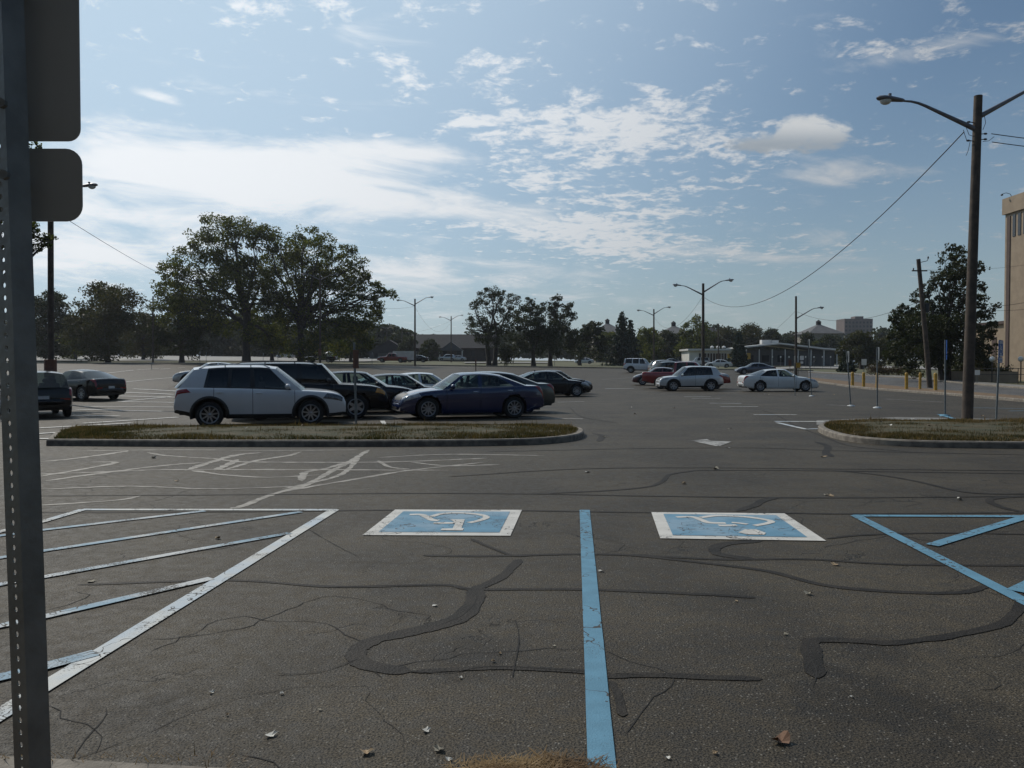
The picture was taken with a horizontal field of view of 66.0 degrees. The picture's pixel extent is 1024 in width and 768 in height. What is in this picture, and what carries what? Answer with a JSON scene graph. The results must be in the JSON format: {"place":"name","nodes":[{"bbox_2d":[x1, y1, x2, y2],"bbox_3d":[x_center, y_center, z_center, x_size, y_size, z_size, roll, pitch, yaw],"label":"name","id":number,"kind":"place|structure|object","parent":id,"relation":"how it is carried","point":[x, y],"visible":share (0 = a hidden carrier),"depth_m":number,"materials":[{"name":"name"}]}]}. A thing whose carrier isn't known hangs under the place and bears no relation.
{"place":"outdoors","nodes":[
{"label":"outdoors","id":0,"kind":"place"},
{"bbox_2d":[6,355,378,360],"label":"parking lot","id":1,"kind":"structure","parent":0,"point":[220,358],"depth_m":162.59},
{"bbox_2d":[0,364,1023,767],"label":"parking lot","id":2,"kind":"structure","parent":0,"point":[930,704],"depth_m":5.50,"materials":[{"name":"asphalt"}]},
{"bbox_2d":[0,371,72,415],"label":"parked car","id":3,"kind":"object","parent":2,"relation":"on","point":[55,394],"visible":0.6,"depth_m":24.50,"materials":[{"name":"black paint"}]},
{"bbox_2d":[44,182,97,371],"bbox_3d":[-21.109,-4.016,35.918,4.542,10.341,0.519,0,1,0],"label":"street lamp","id":4,"kind":"object","parent":2,"relation":"on","point":[50,363],"visible":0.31,"depth_m":35.82,"materials":[{"name":"brown wood"}]},
{"bbox_2d":[63,369,126,400],"bbox_3d":[-20.743,0.017,38.009,4.314,1.454,2.083,1,2,26],"label":"parked car","id":5,"kind":"object","parent":2,"relation":"on","point":[84,384],"visible":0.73,"depth_m":36.97,"materials":[{"name":"black paint"}]},
{"bbox_2d":[0,756,218,767],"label":"kerb","id":6,"kind":"structure","parent":2,"relation":"on","point":[55,763],"depth_m":2.93,"materials":[{"name":"concrete"}]},
{"bbox_2d":[39,367,185,438],"bbox_3d":[-30.423,-0.321,53.763,15.513,1.462,83.764,-1,1,-23],"label":"stall line","id":7,"kind":"object","parent":2,"relation":"on","point":[118,401],"visible":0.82,"depth_m":28.58,"materials":[{"name":"white paint"}]},
{"bbox_2d":[0,743,257,767],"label":"weeds","id":8,"kind":"object","parent":2,"relation":"on","point":[152,756],"visible":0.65,"depth_m":2.98,"materials":[{"name":"plant"}]},
{"bbox_2d":[0,510,300,679],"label":"stall line","id":9,"kind":"object","parent":2,"relation":"on","point":[62,661],"visible":0.87,"depth_m":6.19,"materials":[{"name":"white paint"}]},
{"bbox_2d":[0,509,338,720],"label":"stall line","id":10,"kind":"object","parent":2,"relation":"on","point":[74,668],"visible":0.91,"depth_m":5.24,"materials":[{"name":"paint"}]},
{"bbox_2d":[172,362,231,381],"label":"parked car","id":11,"kind":"object","parent":2,"relation":"on","point":[178,377],"visible":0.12,"depth_m":47.21,"materials":[{"name":"silver metal"}]},
{"bbox_2d":[174,364,345,425],"bbox_3d":[-6.803,0.287,21.461,4.420,1.649,2.083,0,1,-18],"label":"parked suv","id":12,"kind":"object","parent":2,"relation":"on","point":[211,394],"visible":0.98,"depth_m":20.58,"materials":[{"name":"white paint"}]},
{"bbox_2d":[42,449,543,508],"bbox_3d":[-3.800,1.325,11.953,8.757,0.001,6.261,0,1,0],"label":"crack sealing","id":13,"kind":"object","parent":2,"relation":"on","point":[351,461],"visible":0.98,"depth_m":12.16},
{"bbox_2d":[232,361,387,419],"bbox_3d":[-6.384,0.171,24.487,4.907,1.767,2.144,0,1,-18],"label":"parked suv","id":14,"kind":"object","parent":2,"relation":"on","point":[307,374],"visible":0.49,"depth_m":23.89,"materials":[{"name":"black paint"}]},
{"bbox_2d":[46,425,583,446],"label":"kerb","id":15,"kind":"structure","parent":2,"relation":"on","point":[577,435],"depth_m":15.67,"materials":[{"name":"concrete"}]},
{"bbox_2d":[58,425,574,439],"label":"traffic island","id":16,"kind":"structure","parent":15,"relation":"on","point":[309,431],"depth_m":17.08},
{"bbox_2d":[54,419,578,439],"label":"island grass","id":17,"kind":"structure","parent":16,"relation":"on","point":[82,431],"depth_m":16.88,"materials":[{"name":"plant"}]},
{"bbox_2d":[353,342,358,423],"bbox_3d":[-3.910,0.154,19.757,0.320,2.394,0.307,0,1,0],"label":"sign post","id":18,"kind":"object","parent":16,"relation":"on","point":[355,359],"visible":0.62,"depth_m":19.74,"materials":[{"name":"metal"}]},
{"bbox_2d":[302,273,337,362],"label":"street lamp","id":19,"kind":"object","parent":2,"relation":"on","point":[319,349],"visible":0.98,"depth_m":108.70,"materials":[{"name":"grey metal"}]},
{"bbox_2d":[329,371,412,412],"bbox_3d":[-5.596,0.266,27.637,4.914,1.474,2.083,0,1,-18],"label":"parked car","id":20,"kind":"object","parent":2,"relation":"on","point":[392,391],"visible":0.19,"depth_m":27.21,"materials":[{"name":"paint"}]},
{"bbox_2d":[347,373,430,389],"bbox_3d":[-4.591,0.268,30.856,4.714,1.373,2.083,0,1,-18],"label":"parked car","id":21,"kind":"object","parent":2,"relation":"on","point":[410,385],"visible":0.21,"depth_m":30.36,"materials":[{"name":"paint"}]},
{"bbox_2d":[7,362,812,370],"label":"kerb","id":22,"kind":"structure","parent":2,"relation":"on","point":[381,364],"depth_m":117.97,"materials":[{"name":"concrete"}]},
{"bbox_2d":[378,372,450,385],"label":"parked car","id":23,"kind":"object","parent":2,"relation":"on","point":[425,381],"visible":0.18,"depth_m":33.45,"materials":[{"name":"silver metal"}]},
{"bbox_2d":[397,296,432,365],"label":"street lamp","id":24,"kind":"object","parent":2,"relation":"on","point":[415,303],"visible":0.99,"depth_m":116.73,"materials":[{"name":"grey metal"}]},
{"bbox_2d":[363,509,521,535],"bbox_3d":[-0.650,1.408,8.075,1.520,0.003,1.349,0,1,0],"label":"accessible symbol","id":25,"kind":"object","parent":2,"relation":"on","point":[405,522],"visible":1,"depth_m":7.96,"materials":[{"name":"blue paint"}]},
{"bbox_2d":[410,512,489,529],"bbox_3d":[-0.558,1.400,8.146,0.729,0.002,1.051,-1,1,-27],"label":"accessible symbol pictogram","id":26,"kind":"object","parent":25,"relation":"on","point":[458,524],"visible":1,"depth_m":8.09,"materials":[{"name":"white paint"}]},
{"bbox_2d":[392,372,543,419],"bbox_3d":[-1.399,0.338,24.765,4.634,1.434,2.083,0,1,-18],"label":"parked car","id":27,"kind":"object","parent":2,"relation":"on","point":[512,398],"visible":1,"depth_m":24.04,"materials":[{"name":"blue paint"}]},
{"bbox_2d":[445,371,554,414],"bbox_3d":[-1.012,0.275,27.781,4.914,1.464,2.083,0,1,-18],"label":"parked car","id":28,"kind":"object","parent":2,"relation":"on","point":[548,393],"visible":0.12,"depth_m":27.49,"materials":[{"name":"grey paint"}]},
{"bbox_2d":[6,447,1023,767],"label":"crack","id":29,"kind":"object","parent":2,"relation":"on","point":[448,621],"visible":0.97,"depth_m":4.35,"materials":[{"name":"black"}]},
{"bbox_2d":[438,745,620,767],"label":"dry straw","id":30,"kind":"object","parent":2,"relation":"on","point":[561,761],"visible":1,"depth_m":3.15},
{"bbox_2d":[42,467,1023,513],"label":"crack sealing","id":31,"kind":"object","parent":2,"relation":"on","point":[990,501],"visible":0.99,"depth_m":9.64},
{"bbox_2d":[77,532,1023,597],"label":"crack sealing","id":32,"kind":"object","parent":2,"relation":"on","point":[714,549],"visible":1,"depth_m":6.18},
{"bbox_2d":[519,370,590,396],"bbox_3d":[1.951,-0.044,44.211,4.814,1.473,2.083,0,1,-14],"label":"parked car","id":33,"kind":"object","parent":2,"relation":"on","point":[567,387],"visible":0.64,"depth_m":43.63,"materials":[{"name":"black paint"}]},
{"bbox_2d":[523,370,592,389],"bbox_3d":[2.451,-0.130,48.010,4.814,1.464,2.083,0,1,-16],"label":"parked car","id":34,"kind":"object","parent":2,"relation":"on","point":[543,374],"visible":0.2,"depth_m":47.42,"materials":[{"name":"grey paint"}]},
{"bbox_2d":[580,510,615,767],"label":"stall line","id":35,"kind":"object","parent":2,"relation":"on","point":[600,741],"visible":1,"depth_m":4.21,"materials":[{"name":"blue paint"}]},
{"bbox_2d":[623,358,649,372],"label":"parked suv","id":36,"kind":"object","parent":2,"relation":"on","point":[631,365],"visible":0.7,"depth_m":99.84,"materials":[{"name":"white paint"}]},
{"bbox_2d":[632,367,671,384],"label":"parked car","id":37,"kind":"object","parent":2,"relation":"on","point":[637,378],"visible":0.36,"depth_m":63.86,"materials":[{"name":"red paint"}]},
{"bbox_2d":[344,559,1023,715],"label":"crack sealing","id":38,"kind":"object","parent":2,"relation":"on","point":[357,650],"visible":1,"depth_m":4.52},
{"bbox_2d":[642,361,730,388],"bbox_3d":[12.671,-0.653,57.400,6.314,1.975,2.238,0,1,13],"label":"pickup truck","id":39,"kind":"object","parent":2,"relation":"on","point":[650,377],"visible":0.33,"depth_m":56.78,"materials":[{"name":"red paint"}]},
{"bbox_2d":[656,366,723,390],"bbox_3d":[11.961,-0.387,53.205,4.371,1.675,2.021,0,1,0],"label":"parked suv","id":40,"kind":"object","parent":2,"relation":"on","point":[709,378],"visible":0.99,"depth_m":52.39,"materials":[{"name":"silver metal"}]},
{"bbox_2d":[673,278,733,365],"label":"street lamp","id":41,"kind":"object","parent":2,"relation":"on","point":[703,329],"visible":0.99,"depth_m":71.79,"materials":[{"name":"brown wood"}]},
{"bbox_2d":[704,132,963,306],"bbox_3d":[15.326,-6.494,47.464,0.032,2.891,48.987,0,1,5],"label":"overhead cable","id":42,"kind":"object","parent":41,"relation":"attached to","point":[868,227],"visible":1,"depth_m":29.74,"materials":[{"name":"black plastic"}]},
{"bbox_2d":[651,512,825,540],"bbox_3d":[2.166,1.411,7.906,1.497,0.003,1.340,0,1,4],"label":"accessible symbol","id":43,"kind":"object","parent":2,"relation":"on","point":[783,526],"visible":1,"depth_m":7.76,"materials":[{"name":"blue paint"}]},
{"bbox_2d":[676,515,774,534],"bbox_3d":[2.304,1.404,8.010,0.751,0.002,1.116,-1,2,-30],"label":"accessible symbol pictogram","id":44,"kind":"object","parent":43,"relation":"on","point":[751,531],"visible":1,"depth_m":7.99,"materials":[{"name":"white paint"}]},
{"bbox_2d":[490,408,1012,456],"bbox_3d":[7.307,1.124,22.064,12.945,0.061,17.098,0,1,9],"label":"crack sealing","id":45,"kind":"object","parent":2,"relation":"on","point":[827,449],"visible":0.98,"depth_m":15.35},
{"bbox_2d":[734,363,775,373],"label":"parked car","id":46,"kind":"object","parent":2,"relation":"on","point":[752,367],"visible":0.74,"depth_m":98.19,"materials":[{"name":"blue paint"}]},
{"bbox_2d":[720,406,824,428],"bbox_3d":[8.718,0.750,38.319,4.053,0.068,36.967,0,1,0],"label":"stall line","id":47,"kind":"object","parent":2,"relation":"on","point":[778,414],"visible":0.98,"depth_m":22.61,"materials":[{"name":"paint"}]},
{"bbox_2d":[737,369,818,391],"bbox_3d":[17.387,-0.262,51.607,4.964,1.474,2.083,0,1,1],"label":"parked car","id":48,"kind":"object","parent":2,"relation":"on","point":[761,380],"visible":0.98,"depth_m":50.76,"materials":[{"name":"white paint"}]},
{"bbox_2d":[771,730,789,742],"bbox_3d":[1.143,1.504,3.342,0.092,0.035,0.069,-9,8,-34],"label":"fallen leaf","id":49,"kind":"object","parent":2,"relation":"on","point":[783,737],"visible":1,"depth_m":3.35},
{"bbox_2d":[795,296,823,375],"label":"street lamp","id":50,"kind":"object","parent":2,"relation":"on","point":[796,317],"visible":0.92,"depth_m":89.79,"materials":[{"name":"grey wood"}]},
{"bbox_2d":[817,417,990,424],"bbox_3d":[12.191,1.079,22.723,7.337,0.004,3.826,0,1,9],"label":"concrete apron","id":51,"kind":"object","parent":2,"relation":"on","point":[899,418],"visible":0.23,"depth_m":23.99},
{"bbox_2d":[995,340,1002,418],"bbox_3d":[13.470,0.037,21.908,0.317,2.531,0.319,1,1,28],"label":"sign post","id":52,"kind":"object","parent":51,"relation":"on","point":[1000,353],"visible":0.85,"depth_m":21.89,"materials":[{"name":"metal"}]},
{"bbox_2d":[808,372,1023,388],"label":"kerb","id":53,"kind":"structure","parent":2,"relation":"on","point":[932,380],"depth_m":74.21,"materials":[{"name":"concrete"}]},
{"bbox_2d":[817,381,1023,401],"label":"kerb","id":54,"kind":"structure","parent":2,"relation":"on","point":[960,395],"depth_m":45.80,"materials":[{"name":"concrete"}]},
{"bbox_2d":[818,422,1023,448],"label":"kerb","id":55,"kind":"structure","parent":2,"relation":"on","point":[823,429],"depth_m":15.56,"materials":[{"name":"concrete"}]},
{"bbox_2d":[830,421,1023,440],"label":"traffic island","id":56,"kind":"structure","parent":55,"relation":"on","point":[973,426],"depth_m":18.08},
{"bbox_2d":[824,415,1023,440],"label":"island grass","id":57,"kind":"structure","parent":56,"relation":"on","point":[858,429],"depth_m":17.25,"materials":[{"name":"plant"}]},
{"bbox_2d":[851,515,1023,604],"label":"stall line","id":58,"kind":"object","parent":2,"relation":"on","point":[1011,594],"visible":1,"depth_m":7.14,"materials":[{"name":"blue paint"}]},
{"bbox_2d":[940,340,949,415],"bbox_3d":[13.870,-0.091,25.204,0.320,2.643,0.304,0,1,0],"label":"sign post","id":59,"kind":"object","parent":2,"relation":"on","point":[945,356],"visible":0.97,"depth_m":25.18,"materials":[{"name":"metal"}]},
{"bbox_2d":[876,91,1023,418],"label":"street lamp","id":60,"kind":"object","parent":2,"relation":"on","point":[970,327],"visible":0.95,"depth_m":23.02,"materials":[{"name":"brown wood"}]},
{"bbox_2d":[0,0,1023,360],"label":"sky","id":61,"kind":"structure","parent":0,"point":[604,156],"materials":[{"name":"blue"}]},
{"bbox_2d":[6,360,1023,384],"bbox_3d":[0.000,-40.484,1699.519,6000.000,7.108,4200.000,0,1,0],"label":"ground","id":62,"kind":"structure","parent":0,"point":[597,364],"depth_m":144.55,"materials":[{"name":"asphalt"}]},
{"bbox_2d":[1,142,58,274],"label":"maple tree","id":63,"kind":"object","parent":62,"relation":"on","point":[42,243],"visible":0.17,"depth_m":32.85,"materials":[{"name":"green plant"}]},
{"bbox_2d":[34,289,80,359],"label":"maple tree","id":64,"kind":"object","parent":62,"relation":"on","point":[41,310],"visible":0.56,"depth_m":137.79,"materials":[{"name":"green plant"}]},
{"bbox_2d":[55,280,150,361],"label":"maple tree","id":65,"kind":"object","parent":62,"relation":"on","point":[102,323],"visible":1,"depth_m":121.00,"materials":[{"name":"green plant"}]},
{"bbox_2d":[118,311,163,358],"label":"maple tree","id":66,"kind":"object","parent":62,"relation":"on","point":[140,344],"visible":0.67,"depth_m":148.96,"materials":[{"name":"green plant"}]},
{"bbox_2d":[143,295,229,361],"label":"maple tree","id":67,"kind":"object","parent":62,"relation":"on","point":[183,339],"visible":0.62,"depth_m":121.82,"materials":[{"name":"green plant"}]},
{"bbox_2d":[147,212,290,361],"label":"oak tree","id":68,"kind":"object","parent":62,"relation":"on","point":[241,274],"visible":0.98,"depth_m":117.13,"materials":[{"name":"green plant"}]},
{"bbox_2d":[239,313,305,360],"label":"maple tree","id":69,"kind":"object","parent":62,"relation":"on","point":[265,322],"visible":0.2,"depth_m":148.43,"materials":[{"name":"green plant"}]},
{"bbox_2d":[248,221,399,361],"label":"oak tree","id":70,"kind":"object","parent":62,"relation":"on","point":[302,309],"visible":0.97,"depth_m":117.91,"materials":[{"name":"green plant"}]},
{"bbox_2d":[323,323,372,361],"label":"maple tree","id":71,"kind":"object","parent":62,"relation":"on","point":[361,351],"visible":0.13,"depth_m":153.92,"materials":[{"name":"green plant"}]},
{"bbox_2d":[368,340,398,358],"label":"house","id":72,"kind":"structure","parent":62,"relation":"on","point":[384,349],"depth_m":221.14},
{"bbox_2d":[377,353,407,362],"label":"pickup truck","id":73,"kind":"object","parent":62,"relation":"on","point":[391,357],"visible":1,"depth_m":148.99,"materials":[{"name":"red paint"}]},
{"bbox_2d":[396,335,427,356],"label":"maple tree","id":74,"kind":"object","parent":62,"relation":"on","point":[407,344],"visible":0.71,"depth_m":189.22,"materials":[{"name":"green plant"}]},
{"bbox_2d":[417,338,442,360],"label":"maple tree","id":75,"kind":"object","parent":62,"relation":"on","point":[431,344],"visible":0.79,"depth_m":199.35,"materials":[{"name":"green plant"}]},
{"bbox_2d":[411,334,495,360],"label":"house","id":76,"kind":"structure","parent":62,"relation":"on","point":[467,347],"depth_m":207.91,"materials":[{"name":"brick"}]},
{"bbox_2d":[5,313,956,360],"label":"wood","id":77,"kind":"object","parent":62,"relation":"on","point":[224,346],"visible":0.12,"depth_m":245.72,"materials":[{"name":"green plant"}]},
{"bbox_2d":[462,285,521,365],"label":"elm tree","id":78,"kind":"object","parent":62,"relation":"on","point":[492,326],"visible":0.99,"depth_m":129.43,"materials":[{"name":"green plant"}]},
{"bbox_2d":[498,342,515,365],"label":"shrub","id":79,"kind":"object","parent":62,"relation":"on","point":[505,353],"visible":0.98,"depth_m":127.40,"materials":[{"name":"green plant"}]},
{"bbox_2d":[510,297,555,365],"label":"elm tree","id":80,"kind":"object","parent":62,"relation":"on","point":[533,335],"visible":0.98,"depth_m":135.43,"materials":[{"name":"green plant"}]},
{"bbox_2d":[540,293,583,365],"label":"elm tree","id":81,"kind":"object","parent":62,"relation":"on","point":[555,339],"visible":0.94,"depth_m":137.12,"materials":[{"name":"green plant"}]},
{"bbox_2d":[564,320,613,364],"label":"maple tree","id":82,"kind":"object","parent":62,"relation":"on","point":[588,332],"visible":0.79,"depth_m":159.47,"materials":[{"name":"green plant"}]},
{"bbox_2d":[600,311,639,365],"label":"conifer tree","id":83,"kind":"object","parent":62,"relation":"on","point":[621,349],"visible":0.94,"depth_m":164.01,"materials":[{"name":"green plant"}]},
{"bbox_2d":[626,320,643,357],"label":"conifer tree","id":84,"kind":"object","parent":62,"relation":"on","point":[630,328],"visible":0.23,"depth_m":171.28,"materials":[{"name":"green plant"}]},
{"bbox_2d":[636,326,666,362],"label":"maple tree","id":85,"kind":"object","parent":62,"relation":"on","point":[646,347],"visible":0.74,"depth_m":188.07,"materials":[{"name":"green plant"}]},
{"bbox_2d":[651,329,680,360],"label":"maple tree","id":86,"kind":"object","parent":62,"relation":"on","point":[667,336],"visible":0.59,"depth_m":198.85,"materials":[{"name":"green plant"}]},
{"bbox_2d":[672,313,717,356],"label":"maple tree","id":87,"kind":"object","parent":62,"relation":"on","point":[694,340],"visible":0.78,"depth_m":189.45,"materials":[{"name":"green plant"}]},
{"bbox_2d":[705,360,732,367],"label":"parked car","id":88,"kind":"object","parent":62,"relation":"on","point":[721,363],"visible":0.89,"depth_m":141.10,"materials":[{"name":"white paint"}]},
{"bbox_2d":[708,327,734,348],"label":"maple tree","id":89,"kind":"object","parent":62,"relation":"on","point":[726,338],"visible":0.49,"depth_m":232.85,"materials":[{"name":"green plant"}]},
{"bbox_2d":[726,332,750,366],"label":"conifer tree","id":90,"kind":"object","parent":62,"relation":"on","point":[738,356],"visible":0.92,"depth_m":159.09,"materials":[{"name":"green plant"}]},
{"bbox_2d":[730,322,771,349],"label":"maple tree","id":91,"kind":"object","parent":62,"relation":"on","point":[751,334],"visible":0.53,"depth_m":232.04,"materials":[{"name":"green plant"}]},
{"bbox_2d":[679,340,843,365],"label":"long building","id":92,"kind":"structure","parent":62,"relation":"on","point":[765,356],"depth_m":176.42,"materials":[{"name":"grey concrete"}]},
{"bbox_2d":[757,327,786,349],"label":"maple tree","id":93,"kind":"object","parent":62,"relation":"on","point":[775,335],"visible":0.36,"depth_m":234.35,"materials":[{"name":"green plant"}]},
{"bbox_2d":[797,331,820,346],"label":"maple tree","id":94,"kind":"object","parent":62,"relation":"on","point":[804,337],"visible":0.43,"depth_m":233.50,"materials":[{"name":"green plant"}]},
{"bbox_2d":[817,334,851,363],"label":"maple tree","id":95,"kind":"object","parent":62,"relation":"on","point":[832,340],"visible":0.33,"depth_m":244.10,"materials":[{"name":"green plant"}]},
{"bbox_2d":[835,350,857,371],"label":"conifer tree","id":96,"kind":"object","parent":62,"relation":"on","point":[842,367],"visible":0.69,"depth_m":117.56,"materials":[{"name":"green plant"}]},
{"bbox_2d":[836,316,872,336],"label":"apartment tower","id":97,"kind":"structure","parent":62,"relation":"on","point":[845,326],"depth_m":619.15,"materials":[{"name":"grey concrete"}]},
{"bbox_2d":[835,330,891,368],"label":"maple tree","id":98,"kind":"object","parent":62,"relation":"on","point":[858,338],"visible":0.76,"depth_m":149.36,"materials":[{"name":"green plant"}]},
{"bbox_2d":[912,256,932,387],"bbox_3d":[30.187,-4.378,57.900,1.635,9.994,0.410,0,1,0],"label":"utility pole","id":99,"kind":"object","parent":62,"relation":"on","point":[924,307],"visible":0.96,"depth_m":57.80,"materials":[{"name":"brown wood"}]},
{"bbox_2d":[880,243,1001,379],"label":"maple tree","id":100,"kind":"object","parent":62,"relation":"on","point":[943,324],"visible":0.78,"depth_m":77.20,"materials":[{"name":"green plant"}]},
{"bbox_2d":[951,371,1017,381],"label":"retaining wall","id":101,"kind":"structure","parent":62,"relation":"on","point":[956,375],"depth_m":75.96,"materials":[{"name":"concrete"}]},
{"bbox_2d":[976,321,1003,366],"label":"office wing","id":102,"kind":"structure","parent":62,"relation":"on","point":[999,335],"depth_m":94.10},
{"bbox_2d":[1001,192,1023,380],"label":"office building","id":103,"kind":"structure","parent":62,"relation":"on","point":[1013,213],"depth_m":83.08,"materials":[{"name":"beige concrete"}]},
{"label":"verge","id":104,"kind":"structure","parent":62,"relation":"on","visible":0},
{"bbox_2d":[0,0,82,767],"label":"sign post","id":105,"kind":"object","parent":104,"relation":"on","point":[40,99],"visible":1,"depth_m":1.62,"materials":[{"name":"metal"}]},
{"bbox_2d":[794,320,843,363],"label":"house","id":106,"kind":"structure","parent":0,"point":[818,329],"depth_m":266.23,"materials":[{"name":"beige"}]},
{"bbox_2d":[808,373,1023,395],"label":"road","id":107,"kind":"structure","parent":0,"point":[940,385],"depth_m":68.76,"materials":[{"name":"asphalt"}]},
{"bbox_2d":[808,377,1023,398],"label":"verge","id":108,"kind":"structure","parent":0,"point":[901,387],"depth_m":55.48,"materials":[{"name":"concrete"}]},
{"bbox_2d":[808,371,1023,386],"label":"pavement","id":109,"kind":"structure","parent":0,"point":[937,379],"depth_m":76.17,"materials":[{"name":"concrete"}]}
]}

